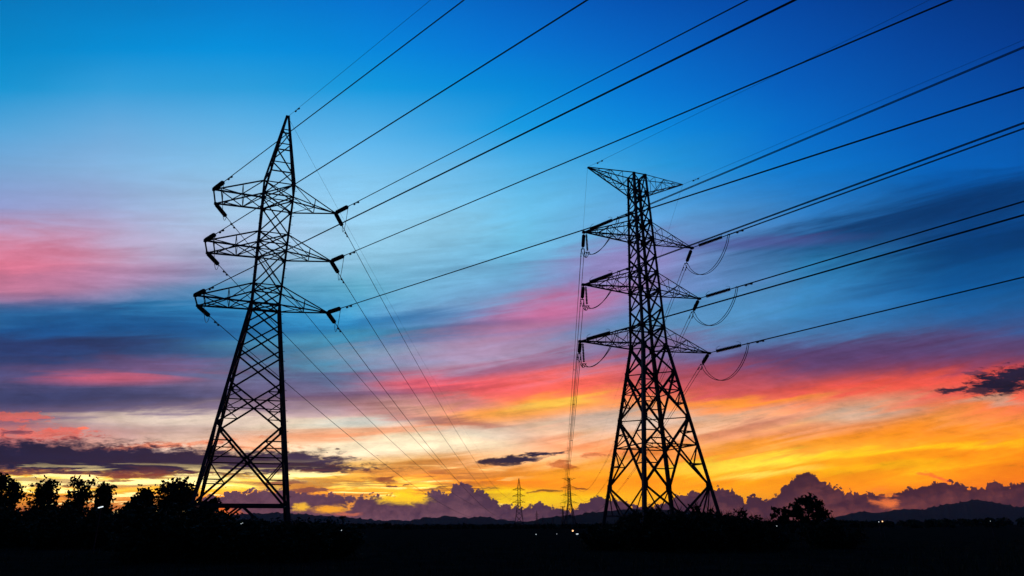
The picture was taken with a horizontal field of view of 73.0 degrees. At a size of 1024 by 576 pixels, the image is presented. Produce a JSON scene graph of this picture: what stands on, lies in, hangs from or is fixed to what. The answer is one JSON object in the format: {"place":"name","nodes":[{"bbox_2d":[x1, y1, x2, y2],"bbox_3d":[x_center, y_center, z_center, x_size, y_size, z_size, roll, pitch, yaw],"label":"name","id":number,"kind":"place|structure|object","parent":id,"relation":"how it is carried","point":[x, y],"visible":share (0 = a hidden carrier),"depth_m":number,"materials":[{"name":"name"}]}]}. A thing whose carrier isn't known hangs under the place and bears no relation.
{"place":"outdoors","nodes":[
{"label":"outdoors","id":0,"kind":"place"},
{"bbox_2d":[229,512,529,524],"bbox_3d":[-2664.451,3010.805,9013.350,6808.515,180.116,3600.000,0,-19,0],"label":"hills","id":1,"kind":"structure","parent":0,"point":[446,520],"depth_m":8492.01,"materials":[{"name":"black"}]},
{"bbox_2d":[0,524,1023,575],"bbox_3d":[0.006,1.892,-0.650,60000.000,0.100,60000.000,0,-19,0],"label":"ground","id":2,"kind":"structure","parent":0,"point":[560,538],"depth_m":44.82,"materials":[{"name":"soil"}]},
{"bbox_2d":[0,472,30,513],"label":"tree","id":3,"kind":"object","parent":2,"relation":"on","point":[13,495],"visible":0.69,"depth_m":84.78,"materials":[{"name":"black plant"}]},
{"bbox_2d":[0,505,36,547],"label":"shrub","id":4,"kind":"object","parent":2,"relation":"on","point":[11,534],"visible":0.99,"depth_m":70.21,"materials":[{"name":"black plant"}]},
{"bbox_2d":[5,504,65,546],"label":"shrub","id":5,"kind":"object","parent":2,"relation":"on","point":[29,512],"visible":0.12,"depth_m":76.25,"materials":[{"name":"black plant"}]},
{"bbox_2d":[22,475,61,515],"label":"tree","id":6,"kind":"object","parent":2,"relation":"on","point":[45,496],"visible":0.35,"depth_m":87.67,"materials":[{"name":"black plant"}]},
{"bbox_2d":[61,500,85,516],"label":"tree","id":7,"kind":"object","parent":2,"relation":"on","point":[64,504],"visible":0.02,"depth_m":91.14,"materials":[{"name":"black plant"}]},
{"bbox_2d":[64,474,99,517],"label":"tree","id":8,"kind":"object","parent":2,"relation":"on","point":[81,496],"visible":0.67,"depth_m":89.41,"materials":[{"name":"black plant"}]},
{"bbox_2d":[49,505,121,549],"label":"shrub","id":9,"kind":"object","parent":2,"relation":"on","point":[84,535],"visible":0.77,"depth_m":66.23,"materials":[{"name":"black plant"}]},
{"bbox_2d":[92,506,102,552],"bbox_3d":[-33.991,19.758,56.651,0.419,3.620,0.171,0,-19,0],"label":"street lamp","id":10,"kind":"object","parent":2,"relation":"on","point":[97,529],"visible":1,"depth_m":56.65,"materials":[{"name":"metal"}]},
{"bbox_2d":[83,481,117,513],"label":"tree","id":11,"kind":"object","parent":2,"relation":"on","point":[103,495],"visible":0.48,"depth_m":92.45,"materials":[{"name":"black plant"}]},
{"bbox_2d":[95,509,127,520],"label":"shrub","id":12,"kind":"object","parent":2,"relation":"on","point":[111,514],"visible":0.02,"depth_m":75.60,"materials":[{"name":"black plant"}]},
{"bbox_2d":[106,507,145,527],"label":"shrub","id":13,"kind":"object","parent":2,"relation":"on","point":[126,510],"visible":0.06,"depth_m":76.33,"materials":[{"name":"black plant"}]},
{"bbox_2d":[114,499,145,514],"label":"tree","id":14,"kind":"object","parent":2,"relation":"on","point":[133,503],"visible":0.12,"depth_m":81.96,"materials":[{"name":"black plant"}]},
{"bbox_2d":[111,504,166,518],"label":"shrub","id":15,"kind":"object","parent":2,"relation":"on","point":[134,509],"visible":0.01,"depth_m":79.12,"materials":[{"name":"black plant"}]},
{"bbox_2d":[127,484,158,511],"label":"tree","id":16,"kind":"object","parent":2,"relation":"on","point":[146,496],"visible":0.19,"depth_m":85.76,"materials":[{"name":"black plant"}]},
{"bbox_2d":[115,502,212,550],"bbox_3d":[-23.224,17.231,48.218,6.104,4.448,7.600,-8,-20,22],"label":"shrub","id":17,"kind":"object","parent":2,"relation":"on","point":[195,515],"visible":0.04,"depth_m":48.26,"materials":[{"name":"black plant"}]},
{"bbox_2d":[152,476,198,511],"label":"tree","id":18,"kind":"object","parent":2,"relation":"on","point":[176,491],"visible":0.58,"depth_m":87.22,"materials":[{"name":"black plant"}]},
{"bbox_2d":[166,500,239,557],"bbox_3d":[-22.565,17.414,48.933,7.408,4.594,6.166,-17,-25,40],"label":"shrub","id":19,"kind":"object","parent":2,"relation":"on","point":[197,511],"visible":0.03,"depth_m":49.14,"materials":[{"name":"black plant"}]},
{"bbox_2d":[199,496,225,513],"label":"tree","id":20,"kind":"object","parent":2,"relation":"on","point":[214,500],"visible":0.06,"depth_m":74.20,"materials":[{"name":"black plant"}]},
{"bbox_2d":[190,115,348,522],"bbox_3d":[-22.818,2.299,64.824,12.864,42.350,9.169,6,-20,-18],"label":"lattice pylon","id":21,"kind":"object","parent":2,"relation":"on","point":[209,456],"visible":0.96,"depth_m":64.20,"materials":[{"name":"metal"}]},
{"bbox_2d":[224,0,463,181],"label":"power line","id":22,"kind":"object","parent":21,"relation":"attached to","point":[231,176],"visible":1,"depth_m":46.27,"materials":[{"name":"metal"}]},
{"bbox_2d":[289,1,428,115],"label":"earth wire","id":23,"kind":"object","parent":21,"relation":"attached to","point":[356,60],"visible":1,"depth_m":61.71,"materials":[{"name":"metal"}]},
{"bbox_2d":[211,317,512,519],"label":"power line","id":24,"kind":"object","parent":21,"relation":"attached to","point":[316,408],"visible":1,"depth_m":94.39,"materials":[{"name":"metal"}]},
{"bbox_2d":[220,266,509,507],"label":"power line","id":25,"kind":"object","parent":21,"relation":"hanging from","point":[326,377],"visible":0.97,"depth_m":102.20,"materials":[{"name":"metal"}]},
{"bbox_2d":[227,218,511,499],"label":"power line","id":26,"kind":"object","parent":21,"relation":"hanging from","point":[336,350],"visible":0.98,"depth_m":106.42,"materials":[{"name":"metal"}]},
{"bbox_2d":[290,121,497,472],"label":"earth wire","id":27,"kind":"object","parent":21,"relation":"attached to","point":[378,282],"visible":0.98,"depth_m":105.06,"materials":[{"name":"metal"}]},
{"bbox_2d":[216,0,587,233],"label":"power line","id":28,"kind":"object","parent":21,"relation":"attached to","point":[222,230],"visible":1,"depth_m":38.07,"materials":[{"name":"metal"}]},
{"bbox_2d":[336,324,520,519],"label":"power line","id":29,"kind":"object","parent":21,"relation":"hanging from","point":[397,406],"visible":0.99,"depth_m":92.32,"materials":[{"name":"metal"}]},
{"bbox_2d":[339,274,521,507],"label":"power line","id":30,"kind":"object","parent":21,"relation":"hanging from","point":[401,373],"visible":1,"depth_m":96.30,"materials":[{"name":"metal"}]},
{"bbox_2d":[343,228,523,499],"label":"power line","id":31,"kind":"object","parent":21,"relation":"hanging from","point":[402,337],"visible":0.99,"depth_m":97.69,"materials":[{"name":"metal"}]},
{"bbox_2d":[205,0,795,290],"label":"power line","id":32,"kind":"object","parent":21,"relation":"attached to","point":[698,47],"visible":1,"depth_m":29.23,"materials":[{"name":"metal"}]},
{"bbox_2d":[349,0,747,205],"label":"power line","id":33,"kind":"object","parent":21,"relation":"attached to","point":[566,93],"visible":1,"depth_m":46.44,"materials":[{"name":"metal"}]},
{"bbox_2d":[344,0,952,255],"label":"power line","id":34,"kind":"object","parent":21,"relation":"attached to","point":[685,112],"visible":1,"depth_m":38.03,"materials":[{"name":"metal"}]},
{"bbox_2d":[342,87,1023,307],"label":"power line","id":35,"kind":"object","parent":21,"relation":"attached to","point":[1017,89],"visible":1,"depth_m":35.01,"materials":[{"name":"metal"}]},
{"bbox_2d":[305,516,346,538],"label":"shrub","id":36,"kind":"object","parent":2,"relation":"on","point":[313,524],"visible":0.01,"depth_m":47.71,"materials":[{"name":"black plant"}]},
{"bbox_2d":[339,516,346,530],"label":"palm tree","id":37,"kind":"object","parent":2,"relation":"on","point":[342,518],"visible":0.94,"depth_m":151.67,"materials":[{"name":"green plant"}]},
{"bbox_2d":[513,479,524,526],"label":"lattice pylon","id":38,"kind":"object","parent":2,"relation":"on","point":[517,488],"visible":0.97,"depth_m":613.02,"materials":[{"name":"metal"}]},
{"bbox_2d":[559,506,564,523],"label":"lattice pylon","id":39,"kind":"object","parent":2,"relation":"on","point":[562,516],"visible":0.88,"depth_m":1684.01,"materials":[{"name":"metal"}]},
{"bbox_2d":[561,478,577,524],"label":"lattice pylon","id":40,"kind":"object","parent":2,"relation":"on","point":[571,507],"visible":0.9,"depth_m":671.14,"materials":[{"name":"metal"}]},
{"bbox_2d":[599,509,644,549],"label":"shrub","id":41,"kind":"object","parent":2,"relation":"on","point":[640,515],"visible":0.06,"depth_m":61.11,"materials":[{"name":"black plant"}]},
{"bbox_2d":[605,504,673,550],"bbox_3d":[10.783,19.833,56.932,6.535,4.107,5.276,-1,-19,4],"label":"shrub","id":42,"kind":"object","parent":2,"relation":"on","point":[633,541],"visible":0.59,"depth_m":56.19,"materials":[{"name":"black plant"}]},
{"bbox_2d":[577,167,748,528],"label":"lattice pylon","id":43,"kind":"object","parent":2,"relation":"on","point":[643,449],"visible":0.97,"depth_m":84.32,"materials":[{"name":"metal"}]},
{"bbox_2d":[560,354,580,512],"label":"bundled power line","id":44,"kind":"object","parent":43,"relation":"hanging from","point":[572,420],"visible":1,"depth_m":116.47,"materials":[{"name":"metal"}]},
{"bbox_2d":[561,300,583,500],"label":"bundled power line","id":45,"kind":"object","parent":43,"relation":"hanging from","point":[574,382],"visible":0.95,"depth_m":122.54,"materials":[{"name":"metal"}]},
{"bbox_2d":[564,253,583,485],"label":"bundled power line","id":46,"kind":"object","parent":43,"relation":"hanging from","point":[574,350],"visible":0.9,"depth_m":123.56,"materials":[{"name":"metal"}]},
{"bbox_2d":[577,264,686,490],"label":"bundled power line","id":47,"kind":"object","parent":43,"relation":"hanging from","point":[654,343],"visible":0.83,"depth_m":114.41,"materials":[{"name":"metal"}]},
{"bbox_2d":[580,366,702,512],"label":"bundled power line","id":48,"kind":"object","parent":43,"relation":"hanging from","point":[664,422],"visible":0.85,"depth_m":116.18,"materials":[{"name":"metal"}]},
{"bbox_2d":[591,313,693,499],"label":"bundled power line","id":49,"kind":"object","parent":43,"relation":"hanging from","point":[662,378],"visible":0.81,"depth_m":111.91,"materials":[{"name":"metal"}]},
{"bbox_2d":[597,0,928,163],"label":"earth wire","id":50,"kind":"object","parent":43,"relation":"attached to","point":[756,84],"visible":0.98,"depth_m":75.75,"materials":[{"name":"metal"}]},
{"bbox_2d":[617,214,1023,330],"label":"bundled power line","id":51,"kind":"object","parent":43,"relation":"hanging from","point":[629,327],"visible":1,"depth_m":62.60,"materials":[{"name":"metal"}]},
{"bbox_2d":[619,122,1023,271],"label":"bundled power line","id":52,"kind":"object","parent":43,"relation":"hanging from","point":[978,139],"visible":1,"depth_m":64.87,"materials":[{"name":"metal"}]},
{"bbox_2d":[619,46,1023,217],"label":"bundled power line","id":53,"kind":"object","parent":43,"relation":"attached to","point":[985,63],"visible":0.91,"depth_m":66.64,"materials":[{"name":"metal"}]},
{"bbox_2d":[687,40,1022,182],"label":"earth wire","id":54,"kind":"object","parent":43,"relation":"attached to","point":[857,110],"visible":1,"depth_m":79.72,"materials":[{"name":"metal"}]},
{"bbox_2d":[729,128,1023,234],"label":"bundled power line","id":55,"kind":"object","parent":43,"relation":"hanging from","point":[742,230],"visible":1,"depth_m":76.31,"materials":[{"name":"metal"}]},
{"bbox_2d":[737,201,1023,286],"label":"bundled power line","id":56,"kind":"object","parent":43,"relation":"hanging from","point":[750,283],"visible":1,"depth_m":74.78,"materials":[{"name":"metal"}]},
{"bbox_2d":[748,276,1023,343],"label":"bundled power line","id":57,"kind":"object","parent":43,"relation":"hanging from","point":[762,340],"visible":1,"depth_m":73.67,"materials":[{"name":"metal"}]},
{"bbox_2d":[640,506,700,551],"bbox_3d":[12.433,19.439,55.797,4.981,4.275,5.082,-12,-22,31],"label":"shrub","id":58,"kind":"object","parent":2,"relation":"on","point":[669,522],"visible":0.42,"depth_m":55.12,"materials":[{"name":"black plant"}]},
{"bbox_2d":[641,511,724,551],"bbox_3d":[13.437,19.815,56.123,6.454,3.475,6.935,0,-19,-1],"label":"shrub","id":59,"kind":"object","parent":2,"relation":"on","point":[700,538],"visible":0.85,"depth_m":54.36,"materials":[{"name":"black plant"}]},
{"bbox_2d":[672,502,717,547],"bbox_3d":[16.360,21.892,63.767,6.112,4.726,4.935,-1,-19,2],"label":"shrub","id":60,"kind":"object","parent":2,"relation":"on","point":[696,507],"visible":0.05,"depth_m":64.06,"materials":[{"name":"black plant"}]},
{"bbox_2d":[669,503,727,523],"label":"shrub","id":61,"kind":"object","parent":2,"relation":"on","point":[711,512],"visible":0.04,"depth_m":66.99,"materials":[{"name":"black plant"}]},
{"bbox_2d":[689,509,736,548],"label":"shrub","id":62,"kind":"object","parent":2,"relation":"on","point":[708,519],"visible":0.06,"depth_m":62.33,"materials":[{"name":"black plant"}]},
{"bbox_2d":[698,511,755,551],"bbox_3d":[17.371,20.079,56.941,4.644,3.487,4.990,0,-19,-2],"label":"shrub","id":63,"kind":"object","parent":2,"relation":"on","point":[720,543],"visible":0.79,"depth_m":55.70,"materials":[{"name":"black plant"}]},
{"bbox_2d":[711,508,750,528],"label":"shrub","id":64,"kind":"object","parent":2,"relation":"on","point":[738,512],"visible":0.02,"depth_m":61.83,"materials":[{"name":"black plant"}]},
{"bbox_2d":[733,510,774,550],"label":"shrub","id":65,"kind":"object","parent":2,"relation":"on","point":[743,520],"visible":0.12,"depth_m":56.87,"materials":[{"name":"black plant"}]},
{"bbox_2d":[734,513,794,551],"bbox_3d":[20.095,19.544,55.179,5.198,3.330,4.196,-16,-24,38],"label":"shrub","id":66,"kind":"object","parent":2,"relation":"on","point":[751,540],"visible":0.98,"depth_m":54.78,"materials":[{"name":"black plant"}]},
{"bbox_2d":[770,505,797,534],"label":"tree","id":67,"kind":"object","parent":2,"relation":"on","point":[785,515],"visible":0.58,"depth_m":90.81,"materials":[{"name":"black plant"}]},
{"bbox_2d":[789,492,832,526],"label":"tree","id":68,"kind":"object","parent":2,"relation":"on","point":[811,506],"visible":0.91,"depth_m":92.68,"materials":[{"name":"black plant"}]},
{"bbox_2d":[796,514,851,548],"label":"shrub","id":69,"kind":"object","parent":2,"relation":"on","point":[808,532],"visible":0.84,"depth_m":60.84,"materials":[{"name":"black plant"}]},
{"bbox_2d":[0,0,1023,521],"label":"sky","id":70,"kind":"structure","parent":0,"point":[120,120],"materials":[{"name":"blue"}]},
{"bbox_2d":[508,508,761,524],"bbox_3d":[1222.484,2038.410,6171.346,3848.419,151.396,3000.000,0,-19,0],"label":"hill","id":71,"kind":"structure","parent":0,"point":[590,518],"depth_m":5660.12,"materials":[{"name":"black"}]},
{"bbox_2d":[821,499,1023,523],"bbox_3d":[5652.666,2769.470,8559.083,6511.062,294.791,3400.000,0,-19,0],"label":"hill","id":72,"kind":"structure","parent":0,"point":[971,509],"depth_m":8001.76,"materials":[{"name":"black"}]}
]}

